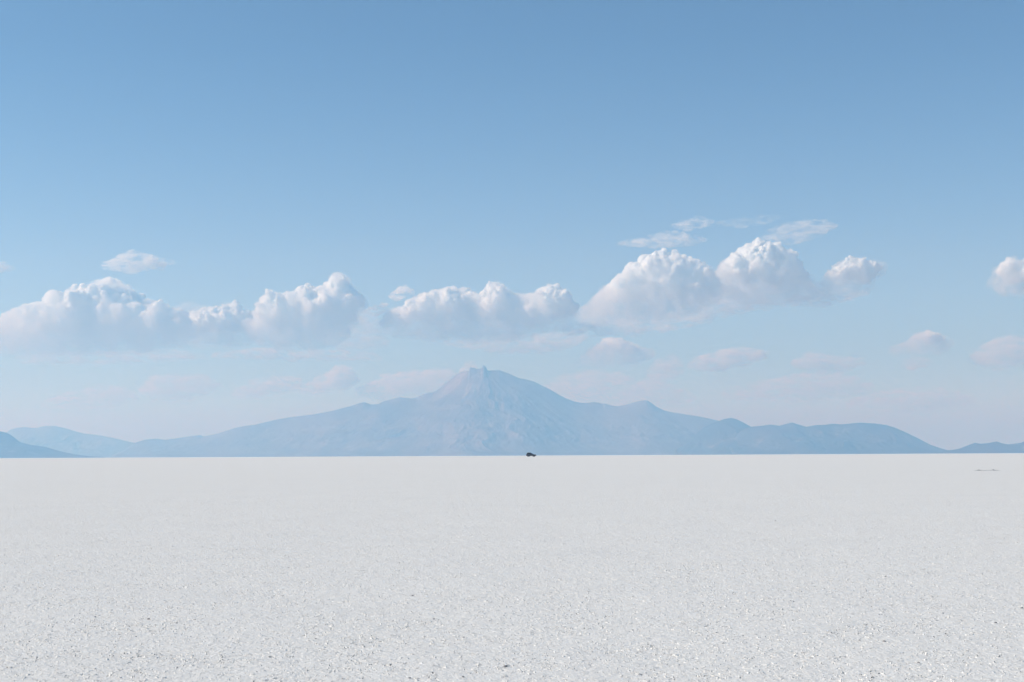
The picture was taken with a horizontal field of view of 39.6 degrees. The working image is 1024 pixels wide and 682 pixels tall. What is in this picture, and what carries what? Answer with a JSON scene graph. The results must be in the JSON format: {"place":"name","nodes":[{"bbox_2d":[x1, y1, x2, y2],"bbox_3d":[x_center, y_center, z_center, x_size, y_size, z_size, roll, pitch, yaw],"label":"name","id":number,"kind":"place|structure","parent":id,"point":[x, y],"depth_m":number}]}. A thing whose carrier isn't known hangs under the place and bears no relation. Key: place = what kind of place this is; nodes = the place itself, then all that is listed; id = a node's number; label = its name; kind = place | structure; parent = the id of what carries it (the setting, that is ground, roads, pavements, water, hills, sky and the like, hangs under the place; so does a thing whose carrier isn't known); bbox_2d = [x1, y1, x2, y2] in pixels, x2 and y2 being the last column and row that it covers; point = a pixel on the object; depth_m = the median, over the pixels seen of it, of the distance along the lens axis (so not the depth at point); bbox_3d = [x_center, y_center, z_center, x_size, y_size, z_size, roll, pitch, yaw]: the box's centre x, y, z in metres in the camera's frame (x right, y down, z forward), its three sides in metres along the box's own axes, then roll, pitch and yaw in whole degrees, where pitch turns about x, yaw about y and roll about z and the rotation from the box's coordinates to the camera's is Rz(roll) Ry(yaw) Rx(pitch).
{"place":"outdoors","nodes":[
{"label":"outdoors","id":0,"kind":"place"},
{"bbox_2d":[0,431,104,457],"bbox_3d":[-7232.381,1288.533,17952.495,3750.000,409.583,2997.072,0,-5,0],"label":"hills","id":1,"kind":"structure","parent":0,"point":[11,446],"depth_m":18102.72},
{"bbox_2d":[6,426,133,457],"bbox_3d":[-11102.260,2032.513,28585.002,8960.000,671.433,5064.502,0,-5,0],"label":"hills","id":2,"kind":"structure","parent":0,"point":[61,439],"depth_m":28676.61},
{"bbox_2d":[110,365,716,457],"bbox_3d":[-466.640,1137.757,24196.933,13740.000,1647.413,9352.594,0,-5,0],"label":"mountain","id":3,"kind":"structure","parent":0,"point":[483,411],"depth_m":24019.63},
{"bbox_2d":[0,453,1023,681],"bbox_3d":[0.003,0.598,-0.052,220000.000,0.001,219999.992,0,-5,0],"label":"ground","id":4,"kind":"structure","parent":0,"point":[622,568],"depth_m":7.55},
{"bbox_2d":[0,0,1023,449],"label":"sky","id":5,"kind":"structure","parent":0,"point":[217,216]},
{"bbox_2d":[674,418,750,454],"bbox_3d":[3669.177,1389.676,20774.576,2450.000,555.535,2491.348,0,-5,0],"label":"hills","id":6,"kind":"structure","parent":0,"point":[717,438],"depth_m":20845.50},
{"bbox_2d":[729,423,947,454],"bbox_3d":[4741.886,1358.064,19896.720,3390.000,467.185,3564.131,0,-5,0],"label":"hills","id":7,"kind":"structure","parent":0,"point":[851,438],"depth_m":19601.72},
{"bbox_2d":[930,441,1023,453],"bbox_3d":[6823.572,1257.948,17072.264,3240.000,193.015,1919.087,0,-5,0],"label":"hills","id":8,"kind":"structure","parent":0,"point":[995,447],"depth_m":17086.04}
]}

